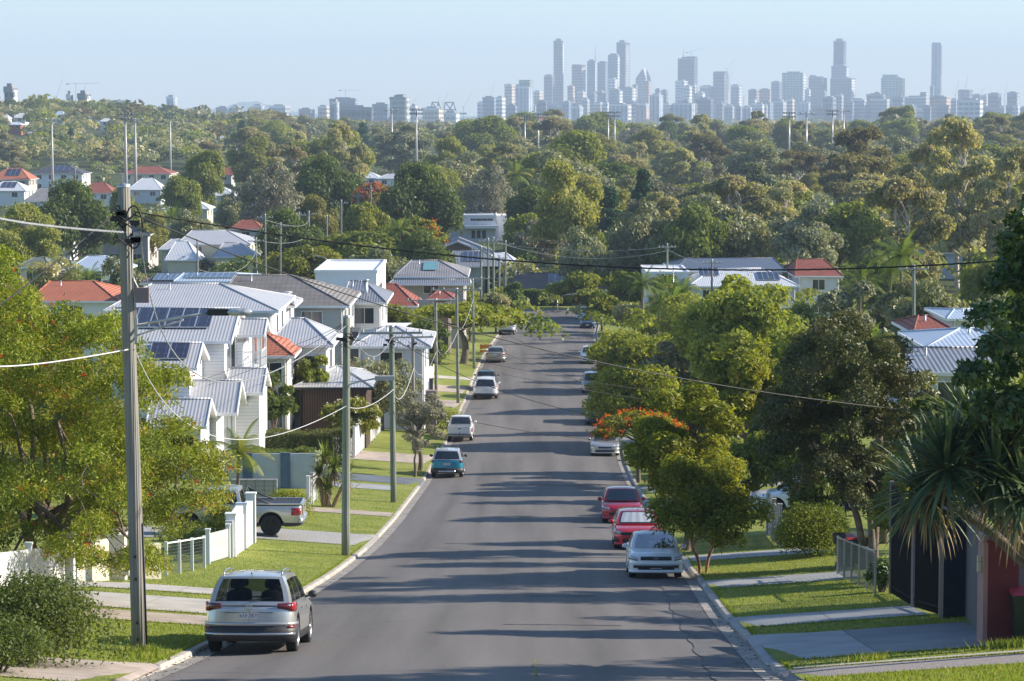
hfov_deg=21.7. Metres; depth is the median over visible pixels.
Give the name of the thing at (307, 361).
overhead cable
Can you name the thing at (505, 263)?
power pole
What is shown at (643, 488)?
driveway
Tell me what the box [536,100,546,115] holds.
office block
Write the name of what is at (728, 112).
office block
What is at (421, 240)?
fig tree
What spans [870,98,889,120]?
office block
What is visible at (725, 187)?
gum tree
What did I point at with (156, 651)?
grass
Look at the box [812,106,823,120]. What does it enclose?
office block
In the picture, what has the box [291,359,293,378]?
window
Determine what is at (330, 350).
window
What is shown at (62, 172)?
house
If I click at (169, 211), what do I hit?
feather palm
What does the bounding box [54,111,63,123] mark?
house
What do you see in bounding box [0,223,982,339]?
garden growth
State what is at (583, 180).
gum tree
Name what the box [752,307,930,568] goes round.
lilly pilly tree
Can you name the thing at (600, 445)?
parked car
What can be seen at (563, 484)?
road patch
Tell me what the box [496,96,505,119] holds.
tower
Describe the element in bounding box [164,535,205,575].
wire fence
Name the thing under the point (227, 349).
window
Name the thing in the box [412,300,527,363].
poinciana tree
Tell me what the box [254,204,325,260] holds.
fig tree
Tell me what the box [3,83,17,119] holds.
apartment building
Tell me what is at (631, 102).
office block
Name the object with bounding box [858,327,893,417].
garden tree
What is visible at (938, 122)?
gum tree
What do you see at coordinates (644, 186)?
pine tree
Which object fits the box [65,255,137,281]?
house
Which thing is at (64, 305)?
window
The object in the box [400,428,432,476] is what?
street tree
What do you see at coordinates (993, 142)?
gum tree
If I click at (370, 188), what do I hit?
power pole
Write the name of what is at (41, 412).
garden tree
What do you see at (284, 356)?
overhead cable
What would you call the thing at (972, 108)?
office block
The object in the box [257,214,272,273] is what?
power pole
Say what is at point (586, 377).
parked car
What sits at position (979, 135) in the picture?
gum tree
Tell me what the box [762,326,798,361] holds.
garden tree
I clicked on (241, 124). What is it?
pine tree
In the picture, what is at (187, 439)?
garden tree
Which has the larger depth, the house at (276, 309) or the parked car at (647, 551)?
the house at (276, 309)
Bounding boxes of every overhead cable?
[0,213,114,304]
[0,217,126,232]
[0,349,128,366]
[134,211,996,270]
[134,349,345,439]
[135,214,928,412]
[139,230,345,382]
[208,323,341,377]
[209,324,342,384]
[258,326,342,384]
[346,389,393,408]
[347,326,391,356]
[394,338,742,432]
[394,341,640,398]
[394,403,625,441]
[414,341,651,390]
[434,302,590,384]
[457,292,609,365]
[498,242,663,258]
[506,245,659,250]
[717,267,910,277]
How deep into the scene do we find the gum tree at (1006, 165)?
378.93 m
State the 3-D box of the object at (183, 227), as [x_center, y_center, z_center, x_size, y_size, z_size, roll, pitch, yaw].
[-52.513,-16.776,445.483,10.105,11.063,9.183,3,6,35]
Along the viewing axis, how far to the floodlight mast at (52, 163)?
797.76 m
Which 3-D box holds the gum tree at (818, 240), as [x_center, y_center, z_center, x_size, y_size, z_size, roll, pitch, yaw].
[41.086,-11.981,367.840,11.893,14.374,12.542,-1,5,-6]
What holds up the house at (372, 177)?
on the ground at (177, 165)
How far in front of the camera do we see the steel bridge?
4680.92 m
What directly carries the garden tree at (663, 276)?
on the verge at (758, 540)
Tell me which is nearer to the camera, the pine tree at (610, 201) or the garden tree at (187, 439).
the garden tree at (187, 439)
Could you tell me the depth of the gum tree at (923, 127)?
1477.34 m
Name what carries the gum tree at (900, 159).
on the ground at (177, 165)
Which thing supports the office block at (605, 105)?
on the ground at (177, 165)
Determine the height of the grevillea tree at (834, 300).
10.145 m
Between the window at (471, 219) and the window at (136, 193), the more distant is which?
the window at (136, 193)
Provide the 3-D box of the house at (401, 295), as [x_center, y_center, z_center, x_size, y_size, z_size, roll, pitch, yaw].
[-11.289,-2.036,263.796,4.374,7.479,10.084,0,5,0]
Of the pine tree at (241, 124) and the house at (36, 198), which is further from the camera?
the pine tree at (241, 124)
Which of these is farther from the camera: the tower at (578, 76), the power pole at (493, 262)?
the tower at (578, 76)
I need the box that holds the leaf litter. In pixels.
[133,538,779,680]
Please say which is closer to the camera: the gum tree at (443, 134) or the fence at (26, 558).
the fence at (26, 558)
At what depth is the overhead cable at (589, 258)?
331.95 m
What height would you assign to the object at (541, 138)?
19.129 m
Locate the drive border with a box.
[794,650,1023,667]
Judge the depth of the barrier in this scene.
269.00 m
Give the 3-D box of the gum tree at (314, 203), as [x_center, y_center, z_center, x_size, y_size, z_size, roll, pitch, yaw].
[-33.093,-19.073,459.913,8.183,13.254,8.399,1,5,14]
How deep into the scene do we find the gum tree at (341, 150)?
696.54 m
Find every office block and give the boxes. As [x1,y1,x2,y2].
[216,106,230,113]
[231,105,240,112]
[252,104,264,111]
[269,104,290,115]
[298,108,314,118]
[318,105,329,118]
[329,97,356,118]
[330,105,373,120]
[372,102,389,122]
[389,94,409,121]
[410,104,417,122]
[422,106,443,123]
[443,111,459,122]
[477,101,482,119]
[506,104,516,117]
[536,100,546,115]
[547,104,556,115]
[557,104,561,117]
[593,102,602,112]
[603,101,608,114]
[626,101,634,116]
[633,101,637,120]
[664,102,669,115]
[669,104,672,113]
[716,101,723,119]
[724,104,733,123]
[736,105,740,120]
[742,106,751,119]
[754,102,763,119]
[764,104,767,117]
[799,101,810,120]
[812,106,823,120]
[844,100,853,121]
[850,98,866,119]
[866,92,885,106]
[867,106,869,119]
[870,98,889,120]
[892,96,904,106]
[905,92,928,118]
[917,107,922,120]
[923,105,930,120]
[929,95,949,119]
[936,104,948,118]
[951,98,956,115]
[957,98,982,118]
[983,106,990,115]
[1000,105,1004,113]
[1006,104,1013,115]
[1012,104,1019,116]
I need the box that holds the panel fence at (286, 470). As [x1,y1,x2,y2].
[229,452,315,488]
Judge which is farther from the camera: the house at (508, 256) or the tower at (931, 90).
the tower at (931, 90)
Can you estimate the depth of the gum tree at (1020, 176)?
535.42 m
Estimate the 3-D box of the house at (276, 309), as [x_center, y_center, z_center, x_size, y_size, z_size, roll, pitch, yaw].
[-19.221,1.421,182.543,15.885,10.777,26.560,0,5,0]
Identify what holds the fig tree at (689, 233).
on the ground at (177, 165)
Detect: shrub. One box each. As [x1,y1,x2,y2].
[0,561,138,667]
[0,610,62,671]
[153,518,217,548]
[194,504,234,532]
[268,485,316,519]
[437,407,463,428]
[765,498,853,556]
[863,553,888,591]
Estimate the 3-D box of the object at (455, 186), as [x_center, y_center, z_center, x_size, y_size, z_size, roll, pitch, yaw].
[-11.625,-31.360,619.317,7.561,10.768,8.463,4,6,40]
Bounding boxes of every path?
[77,582,187,591]
[85,608,206,624]
[178,587,213,593]
[305,507,392,516]
[333,481,358,487]
[356,483,389,489]
[438,375,471,379]
[683,552,747,561]
[743,548,828,556]
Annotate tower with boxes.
[166,95,176,105]
[331,99,338,119]
[482,96,495,117]
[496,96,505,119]
[504,84,514,107]
[515,80,532,112]
[533,90,541,115]
[544,74,554,104]
[553,39,563,104]
[562,101,571,119]
[567,85,574,102]
[571,105,582,119]
[572,64,585,103]
[577,90,585,104]
[581,98,589,115]
[587,46,595,97]
[588,92,596,114]
[595,90,605,101]
[597,61,607,100]
[601,103,631,122]
[608,53,619,88]
[608,78,617,102]
[609,89,622,102]
[616,40,629,89]
[622,87,635,103]
[632,84,637,102]
[635,105,648,122]
[636,68,650,103]
[644,81,650,118]
[649,93,662,123]
[661,89,667,115]
[673,102,695,121]
[675,80,687,102]
[678,49,697,91]
[683,85,691,102]
[691,84,696,102]
[695,98,713,122]
[696,91,704,98]
[700,85,712,98]
[713,71,727,118]
[731,84,741,120]
[748,89,758,106]
[751,99,756,110]
[759,88,770,101]
[762,101,772,120]
[771,81,781,101]
[773,100,786,120]
[782,71,806,120]
[786,98,794,119]
[805,88,810,101]
[808,75,826,118]
[818,90,826,105]
[823,96,835,121]
[833,38,845,65]
[836,93,843,120]
[881,75,904,106]
[930,85,933,96]
[931,42,942,95]
[958,90,972,99]
[972,94,982,99]
[983,94,987,106]
[988,92,1000,112]
[1007,91,1019,105]
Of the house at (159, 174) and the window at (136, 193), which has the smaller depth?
the window at (136, 193)
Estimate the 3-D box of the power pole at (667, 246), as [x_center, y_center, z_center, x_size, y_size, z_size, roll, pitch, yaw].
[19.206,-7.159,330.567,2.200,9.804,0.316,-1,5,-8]
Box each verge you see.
[0,325,498,680]
[476,295,956,308]
[598,317,1023,680]
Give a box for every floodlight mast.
[42,118,61,186]
[116,113,133,183]
[134,118,142,183]
[163,113,176,169]
[385,109,397,173]
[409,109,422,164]
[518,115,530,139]
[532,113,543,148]
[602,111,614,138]
[609,112,620,153]
[783,112,795,149]
[799,112,813,141]
[827,110,838,143]
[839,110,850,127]
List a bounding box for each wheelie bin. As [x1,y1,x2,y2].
[835,533,857,566]
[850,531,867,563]
[1008,585,1023,638]
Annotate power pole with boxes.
[110,183,251,649]
[196,238,198,271]
[248,237,263,272]
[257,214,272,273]
[272,222,288,273]
[301,211,316,230]
[326,215,327,237]
[335,200,347,234]
[335,315,394,555]
[360,325,421,502]
[366,185,376,201]
[394,334,432,448]
[406,298,465,396]
[431,287,481,402]
[455,276,489,368]
[471,246,490,332]
[479,238,496,293]
[484,237,501,292]
[491,254,506,292]
[497,241,513,292]
[659,243,675,267]
[702,259,721,290]
[898,266,928,315]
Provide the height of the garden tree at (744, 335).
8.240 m
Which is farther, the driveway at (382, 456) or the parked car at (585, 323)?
the parked car at (585, 323)
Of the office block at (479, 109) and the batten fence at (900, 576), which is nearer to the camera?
the batten fence at (900, 576)
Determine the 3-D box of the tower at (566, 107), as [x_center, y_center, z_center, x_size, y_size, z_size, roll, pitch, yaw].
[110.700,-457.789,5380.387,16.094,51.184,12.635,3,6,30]
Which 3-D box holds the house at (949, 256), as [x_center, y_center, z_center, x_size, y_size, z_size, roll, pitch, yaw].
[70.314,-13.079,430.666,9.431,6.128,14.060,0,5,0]
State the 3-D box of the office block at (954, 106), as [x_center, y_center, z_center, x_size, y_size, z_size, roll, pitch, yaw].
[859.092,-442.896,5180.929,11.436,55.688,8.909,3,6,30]
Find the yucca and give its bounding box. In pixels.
[303,439,362,506]
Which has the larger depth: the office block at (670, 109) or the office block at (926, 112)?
the office block at (670, 109)
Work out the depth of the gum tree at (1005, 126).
1259.67 m
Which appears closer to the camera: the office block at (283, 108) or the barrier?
the barrier
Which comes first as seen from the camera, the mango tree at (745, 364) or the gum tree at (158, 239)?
the mango tree at (745, 364)
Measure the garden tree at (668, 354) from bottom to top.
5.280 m
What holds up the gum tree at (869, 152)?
on the ground at (177, 165)
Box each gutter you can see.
[137,333,503,680]
[593,317,784,680]
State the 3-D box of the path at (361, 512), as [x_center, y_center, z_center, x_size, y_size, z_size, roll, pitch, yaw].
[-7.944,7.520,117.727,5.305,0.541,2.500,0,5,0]
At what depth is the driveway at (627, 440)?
179.72 m
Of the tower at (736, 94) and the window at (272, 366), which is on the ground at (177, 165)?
the tower at (736, 94)
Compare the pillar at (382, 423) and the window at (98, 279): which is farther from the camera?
the window at (98, 279)
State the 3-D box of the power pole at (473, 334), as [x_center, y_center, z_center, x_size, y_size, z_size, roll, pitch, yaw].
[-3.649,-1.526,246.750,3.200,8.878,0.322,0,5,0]
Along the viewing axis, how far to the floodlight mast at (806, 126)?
896.87 m
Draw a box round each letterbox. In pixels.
[122,547,129,575]
[832,533,845,566]
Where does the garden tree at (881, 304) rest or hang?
on the verge at (758, 540)
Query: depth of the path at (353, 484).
136.77 m
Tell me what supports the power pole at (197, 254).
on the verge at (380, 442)
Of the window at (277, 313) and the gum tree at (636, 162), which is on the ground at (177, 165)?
the gum tree at (636, 162)
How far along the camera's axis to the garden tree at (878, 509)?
74.15 m
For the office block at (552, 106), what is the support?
on the ground at (177, 165)
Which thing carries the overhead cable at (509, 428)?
attached to the power pole at (393, 496)
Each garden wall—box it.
[129,543,160,578]
[225,501,252,556]
[429,364,433,377]
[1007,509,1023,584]
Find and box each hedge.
[244,445,316,467]
[265,427,341,464]
[522,288,589,305]
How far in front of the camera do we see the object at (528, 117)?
1492.42 m
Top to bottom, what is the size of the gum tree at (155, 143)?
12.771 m
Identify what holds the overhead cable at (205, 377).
attached to the power pole at (131, 295)
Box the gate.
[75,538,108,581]
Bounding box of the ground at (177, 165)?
[0,116,1023,294]
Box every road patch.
[459,542,490,542]
[526,595,593,596]
[527,624,621,625]
[529,484,588,485]
[544,434,578,435]
[655,573,763,680]
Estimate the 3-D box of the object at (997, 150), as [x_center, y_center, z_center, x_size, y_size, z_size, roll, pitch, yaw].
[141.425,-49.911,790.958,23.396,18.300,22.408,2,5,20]
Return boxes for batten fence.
[888,481,912,606]
[912,517,939,615]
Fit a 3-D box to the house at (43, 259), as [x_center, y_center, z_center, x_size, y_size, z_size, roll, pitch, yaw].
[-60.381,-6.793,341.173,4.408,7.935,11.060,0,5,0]
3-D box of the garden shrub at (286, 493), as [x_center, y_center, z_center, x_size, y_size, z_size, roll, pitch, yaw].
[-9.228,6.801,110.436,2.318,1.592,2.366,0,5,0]
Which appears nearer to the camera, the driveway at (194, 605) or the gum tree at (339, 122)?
the driveway at (194, 605)
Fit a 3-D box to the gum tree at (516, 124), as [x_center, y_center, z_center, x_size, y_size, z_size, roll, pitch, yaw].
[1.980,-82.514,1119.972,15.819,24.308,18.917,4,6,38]
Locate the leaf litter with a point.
(366, 560)
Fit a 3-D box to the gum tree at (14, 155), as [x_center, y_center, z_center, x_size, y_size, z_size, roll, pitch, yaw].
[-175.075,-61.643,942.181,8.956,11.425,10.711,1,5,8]
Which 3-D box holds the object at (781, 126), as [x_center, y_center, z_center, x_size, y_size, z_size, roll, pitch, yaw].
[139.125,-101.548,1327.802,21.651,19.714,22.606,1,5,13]
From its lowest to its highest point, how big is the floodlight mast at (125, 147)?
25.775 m
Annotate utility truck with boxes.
[165,484,306,535]
[446,415,476,440]
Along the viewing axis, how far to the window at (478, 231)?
545.11 m
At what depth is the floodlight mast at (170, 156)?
946.95 m
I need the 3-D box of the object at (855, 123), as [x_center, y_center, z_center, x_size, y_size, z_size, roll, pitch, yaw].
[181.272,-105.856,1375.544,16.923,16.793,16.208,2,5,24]
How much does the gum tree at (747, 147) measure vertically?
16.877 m
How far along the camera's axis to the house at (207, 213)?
612.46 m
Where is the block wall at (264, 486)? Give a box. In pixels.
[210,479,276,496]
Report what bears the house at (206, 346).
on the verge at (380, 442)
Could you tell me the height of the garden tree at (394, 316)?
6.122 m
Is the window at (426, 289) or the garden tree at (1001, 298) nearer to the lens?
the garden tree at (1001, 298)
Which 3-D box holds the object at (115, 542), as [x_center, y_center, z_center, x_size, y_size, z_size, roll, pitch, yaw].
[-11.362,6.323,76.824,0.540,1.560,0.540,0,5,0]
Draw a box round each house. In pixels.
[0,168,39,192]
[0,181,35,205]
[5,114,12,121]
[7,122,25,134]
[14,113,28,126]
[15,256,63,292]
[22,187,55,210]
[31,165,91,189]
[36,280,120,375]
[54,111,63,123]
[58,241,77,259]
[59,260,77,277]
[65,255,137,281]
[87,182,115,205]
[99,118,108,129]
[102,283,342,428]
[103,226,157,268]
[104,100,131,102]
[105,307,271,478]
[120,166,178,186]
[130,178,164,203]
[139,273,181,284]
[158,238,180,272]
[161,202,214,227]
[164,230,260,273]
[173,272,256,283]
[213,187,236,211]
[218,167,234,185]
[228,219,262,248]
[229,274,360,366]
[254,332,301,433]
[314,259,410,326]
[346,279,393,330]
[350,325,436,433]
[364,171,379,183]
[376,174,398,190]
[386,283,421,310]
[389,259,470,348]
[426,291,454,354]
[442,237,491,253]
[450,250,503,294]
[482,252,517,293]
[506,272,607,293]
[641,265,689,305]
[663,258,786,275]
[688,267,799,298]
[776,292,794,315]
[785,259,843,317]
[887,346,995,500]
[891,314,951,343]
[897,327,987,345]
[918,243,979,278]
[924,307,994,331]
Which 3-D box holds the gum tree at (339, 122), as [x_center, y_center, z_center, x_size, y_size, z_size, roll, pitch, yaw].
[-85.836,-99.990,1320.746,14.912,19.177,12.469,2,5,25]
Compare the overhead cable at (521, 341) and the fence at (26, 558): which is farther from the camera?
the overhead cable at (521, 341)
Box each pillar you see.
[62,532,75,589]
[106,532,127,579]
[225,512,237,556]
[235,502,246,549]
[245,492,256,542]
[381,405,383,430]
[429,378,432,389]
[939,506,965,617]
[977,531,1018,642]
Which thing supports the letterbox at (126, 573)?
on the verge at (380, 442)
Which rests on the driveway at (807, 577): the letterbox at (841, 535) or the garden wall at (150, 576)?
the letterbox at (841, 535)
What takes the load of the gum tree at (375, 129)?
on the ground at (177, 165)
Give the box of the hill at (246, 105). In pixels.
[211,101,317,116]
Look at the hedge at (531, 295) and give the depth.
357.38 m
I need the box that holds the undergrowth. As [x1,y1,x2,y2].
[0,127,991,279]
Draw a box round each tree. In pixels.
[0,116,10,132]
[0,132,25,167]
[0,199,64,261]
[0,243,249,579]
[0,369,54,495]
[2,318,62,380]
[4,150,30,169]
[23,257,85,293]
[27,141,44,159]
[33,369,118,477]
[34,174,114,259]
[59,140,77,163]
[67,128,74,137]
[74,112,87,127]
[94,140,118,164]
[98,414,166,487]
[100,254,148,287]
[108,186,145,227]
[137,210,169,265]
[148,140,168,164]
[156,431,202,489]
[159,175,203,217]
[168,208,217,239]
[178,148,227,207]
[184,135,198,140]
[198,140,224,165]
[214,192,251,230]
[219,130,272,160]
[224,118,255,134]
[225,134,270,194]
[225,160,305,223]
[229,126,275,186]
[237,119,245,129]
[246,116,268,137]
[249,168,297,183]
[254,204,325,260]
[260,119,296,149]
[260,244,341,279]
[264,144,312,190]
[267,370,298,433]
[279,130,306,167]
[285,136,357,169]
[289,151,368,221]
[291,122,306,140]
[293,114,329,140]
[293,354,328,414]
[301,192,339,239]
[316,123,370,181]
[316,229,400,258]
[319,396,383,450]
[324,128,376,176]
[327,120,345,133]
[334,356,423,434]
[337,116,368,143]
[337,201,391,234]
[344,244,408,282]
[350,181,389,204]
[354,121,371,146]
[367,138,394,169]
[370,126,382,136]
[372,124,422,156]
[373,123,436,170]
[374,157,464,237]
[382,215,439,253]
[386,121,406,130]
[387,303,417,322]
[389,390,447,470]
[397,226,457,263]
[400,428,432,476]
[406,318,450,360]
[408,218,447,242]
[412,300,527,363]
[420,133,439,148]
[421,135,466,164]
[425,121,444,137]
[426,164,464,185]
[429,340,442,366]
[434,131,455,153]
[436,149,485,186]
[446,118,472,133]
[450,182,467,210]
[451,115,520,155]
[454,165,517,213]
[466,286,479,340]
[474,143,513,170]
[475,142,526,188]
[478,292,511,333]
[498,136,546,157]
[501,116,540,146]
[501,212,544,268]
[503,183,552,223]
[503,281,525,309]
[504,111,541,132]
[507,151,564,193]
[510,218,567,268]
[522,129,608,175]
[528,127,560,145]
[530,156,604,249]
[531,116,573,147]
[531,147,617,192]
[542,282,563,307]
[543,109,576,124]
[545,115,571,134]
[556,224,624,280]
[559,269,600,304]
[569,170,631,218]
[572,361,687,420]
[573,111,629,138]
[585,289,622,330]
[585,328,678,373]
[586,407,700,482]
[589,131,621,158]
[592,159,660,192]
[595,185,623,238]
[598,153,654,175]
[599,269,640,302]
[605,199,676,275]
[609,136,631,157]
[609,301,648,329]
[614,174,647,210]
[615,125,657,144]
[615,191,681,225]
[618,381,748,550]
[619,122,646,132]
[620,178,686,211]
[624,168,654,227]
[626,142,651,169]
[628,127,677,160]
[634,130,680,160]
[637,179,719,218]
[637,313,663,335]
[638,452,780,573]
[641,340,698,386]
[647,200,731,264]
[647,282,688,315]
[648,270,677,303]
[649,150,680,182]
[652,119,681,140]
[654,288,701,330]
[656,301,693,340]
[657,147,711,185]
[659,113,687,128]
[668,296,704,377]
[673,273,807,434]
[673,384,710,435]
[676,114,715,146]
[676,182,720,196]
[677,130,700,145]
[678,132,733,178]
[678,139,717,172]
[683,337,778,440]
[689,162,727,184]
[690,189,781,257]
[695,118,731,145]
[698,173,777,229]
[714,327,755,441]
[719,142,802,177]
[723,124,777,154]
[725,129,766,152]
[725,429,800,491]
[729,161,796,225]
[735,140,773,154]
[735,455,753,495]
[739,110,773,136]
[743,411,833,477]
[745,118,769,132]
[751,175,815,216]
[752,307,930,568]
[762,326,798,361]
[766,178,806,263]
[766,202,848,278]
[768,149,826,207]
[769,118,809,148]
[769,326,839,448]
[776,317,860,467]
[778,121,815,151]
[785,468,848,525]
[787,301,827,328]
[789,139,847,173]
[798,172,825,200]
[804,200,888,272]
[807,277,877,362]
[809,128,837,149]
[815,152,899,205]
[820,124,895,182]
[821,142,845,153]
[833,171,904,232]
[839,137,889,154]
[843,150,873,173]
[846,249,909,317]
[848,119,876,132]
[856,365,1023,568]
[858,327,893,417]
[860,173,956,283]
[865,448,954,531]
[867,362,940,453]
[868,275,923,330]
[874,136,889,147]
[878,105,899,124]
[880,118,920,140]
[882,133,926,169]
[882,153,913,178]
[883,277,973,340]
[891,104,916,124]
[893,173,916,210]
[896,395,978,496]
[898,141,973,227]
[905,135,926,143]
[917,119,930,137]
[922,117,1015,287]
[928,113,953,130]
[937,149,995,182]
[938,146,960,163]
[939,116,961,145]
[943,131,1004,157]
[946,394,999,518]
[951,192,1023,439]
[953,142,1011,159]
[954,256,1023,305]
[963,146,1023,258]
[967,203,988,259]
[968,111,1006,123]
[969,292,1019,363]
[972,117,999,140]
[981,115,1023,144]
[983,123,1016,141]
[983,165,1023,185]
[984,140,1007,148]
[986,141,1023,176]
[989,132,1021,147]
[1006,285,1023,388]
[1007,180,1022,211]
[1008,290,1023,389]
[1009,112,1023,137]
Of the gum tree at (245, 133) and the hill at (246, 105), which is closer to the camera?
the gum tree at (245, 133)
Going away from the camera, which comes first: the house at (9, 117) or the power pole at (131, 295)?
the power pole at (131, 295)
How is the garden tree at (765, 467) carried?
on the verge at (758, 540)
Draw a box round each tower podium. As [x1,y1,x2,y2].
[830,77,855,103]
[831,64,848,77]
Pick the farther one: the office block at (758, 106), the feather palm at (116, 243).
the office block at (758, 106)
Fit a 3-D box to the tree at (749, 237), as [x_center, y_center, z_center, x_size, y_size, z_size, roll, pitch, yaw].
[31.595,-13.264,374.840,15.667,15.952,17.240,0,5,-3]
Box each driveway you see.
[0,657,159,680]
[76,591,162,607]
[79,527,377,548]
[146,596,209,612]
[321,473,423,485]
[338,451,432,464]
[433,384,469,393]
[437,399,463,408]
[618,436,633,443]
[637,486,655,493]
[701,576,779,590]
[729,612,832,631]
[745,630,876,663]
[773,571,857,582]
[780,653,1023,680]
[820,605,927,620]
[843,622,995,652]
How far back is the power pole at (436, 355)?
212.68 m
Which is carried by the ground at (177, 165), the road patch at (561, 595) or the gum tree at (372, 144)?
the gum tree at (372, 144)
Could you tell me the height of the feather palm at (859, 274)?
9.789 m
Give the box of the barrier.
[480,344,491,351]
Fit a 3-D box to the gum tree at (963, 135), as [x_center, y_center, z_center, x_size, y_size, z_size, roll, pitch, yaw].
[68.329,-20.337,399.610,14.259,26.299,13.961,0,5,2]
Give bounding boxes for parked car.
[204,567,316,651]
[429,447,467,476]
[472,376,499,397]
[474,369,499,382]
[485,346,507,361]
[499,324,516,333]
[575,306,585,318]
[578,315,595,327]
[578,344,595,362]
[579,370,598,392]
[586,397,607,423]
[588,430,621,454]
[597,485,645,521]
[609,506,661,547]
[622,530,686,576]
[749,475,859,512]
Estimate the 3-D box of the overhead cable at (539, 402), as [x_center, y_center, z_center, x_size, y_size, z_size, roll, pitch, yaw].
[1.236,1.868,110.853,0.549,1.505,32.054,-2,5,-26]
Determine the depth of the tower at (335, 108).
3135.94 m
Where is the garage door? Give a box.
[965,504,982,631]
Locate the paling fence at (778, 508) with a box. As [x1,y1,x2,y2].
[766,493,782,547]
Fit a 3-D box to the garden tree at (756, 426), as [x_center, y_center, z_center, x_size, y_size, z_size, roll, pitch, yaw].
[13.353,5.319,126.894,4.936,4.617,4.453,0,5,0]
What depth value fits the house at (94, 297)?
234.35 m
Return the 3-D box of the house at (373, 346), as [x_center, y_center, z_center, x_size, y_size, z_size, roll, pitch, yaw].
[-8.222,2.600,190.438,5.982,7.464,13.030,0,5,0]
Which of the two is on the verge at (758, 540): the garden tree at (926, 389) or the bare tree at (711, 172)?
the garden tree at (926, 389)
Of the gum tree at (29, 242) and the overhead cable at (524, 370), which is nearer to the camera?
the overhead cable at (524, 370)
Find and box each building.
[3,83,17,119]
[66,91,72,101]
[77,90,90,118]
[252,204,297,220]
[449,212,506,241]
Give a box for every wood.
[0,93,1021,141]
[0,99,239,162]
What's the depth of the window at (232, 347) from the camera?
153.19 m
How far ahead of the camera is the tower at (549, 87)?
6814.05 m
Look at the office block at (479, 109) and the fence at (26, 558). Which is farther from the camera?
the office block at (479, 109)
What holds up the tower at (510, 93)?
on the ground at (177, 165)
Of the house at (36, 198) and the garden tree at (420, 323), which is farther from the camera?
the house at (36, 198)
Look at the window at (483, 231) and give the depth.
545.11 m
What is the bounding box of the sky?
[0,0,1023,115]
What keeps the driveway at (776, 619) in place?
on the verge at (758, 540)
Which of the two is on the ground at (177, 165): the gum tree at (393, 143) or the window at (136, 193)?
the gum tree at (393, 143)
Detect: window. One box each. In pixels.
[12,192,17,196]
[26,271,35,280]
[64,305,82,320]
[89,274,101,281]
[133,254,141,261]
[134,191,139,195]
[150,191,155,195]
[226,347,228,378]
[230,332,235,366]
[241,231,249,235]
[256,362,282,383]
[267,415,282,428]
[276,313,277,332]
[281,310,282,326]
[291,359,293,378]
[291,412,293,424]
[294,355,314,378]
[301,311,322,323]
[329,348,331,367]
[354,307,373,323]
[380,352,402,369]
[423,286,438,293]
[440,336,447,344]
[470,218,492,220]
[471,230,475,238]
[477,230,480,238]
[482,230,485,238]
[485,269,492,278]
[495,269,502,278]
[702,289,714,297]
[812,279,824,289]
[812,302,823,312]
[936,381,972,403]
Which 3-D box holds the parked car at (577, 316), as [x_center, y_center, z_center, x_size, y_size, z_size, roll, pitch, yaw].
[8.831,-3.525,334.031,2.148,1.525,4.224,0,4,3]
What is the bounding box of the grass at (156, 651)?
[1,480,1023,680]
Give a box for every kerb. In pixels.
[132,333,498,680]
[522,309,870,309]
[596,321,787,680]
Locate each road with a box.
[158,315,764,680]
[523,310,881,315]
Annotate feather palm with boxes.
[68,261,106,280]
[107,228,134,258]
[160,204,181,225]
[207,419,273,484]
[385,215,413,242]
[500,157,531,191]
[625,264,660,335]
[644,286,669,339]
[651,272,678,300]
[652,283,691,315]
[667,274,701,297]
[837,257,884,311]
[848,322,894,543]
[864,249,916,325]
[873,227,927,280]
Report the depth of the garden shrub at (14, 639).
45.50 m
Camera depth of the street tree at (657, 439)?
97.12 m
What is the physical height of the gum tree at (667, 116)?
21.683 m
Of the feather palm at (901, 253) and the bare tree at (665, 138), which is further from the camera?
the bare tree at (665, 138)
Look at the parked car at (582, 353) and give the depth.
254.85 m
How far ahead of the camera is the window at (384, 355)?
185.24 m
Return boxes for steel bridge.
[431,102,466,113]
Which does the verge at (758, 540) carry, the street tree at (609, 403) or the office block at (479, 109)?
the street tree at (609, 403)
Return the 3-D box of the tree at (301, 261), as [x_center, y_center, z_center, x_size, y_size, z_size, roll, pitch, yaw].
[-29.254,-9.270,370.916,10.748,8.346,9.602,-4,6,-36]
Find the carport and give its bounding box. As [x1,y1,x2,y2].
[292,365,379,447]
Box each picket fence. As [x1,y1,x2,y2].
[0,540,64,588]
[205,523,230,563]
[276,432,355,455]
[306,469,316,507]
[352,406,380,457]
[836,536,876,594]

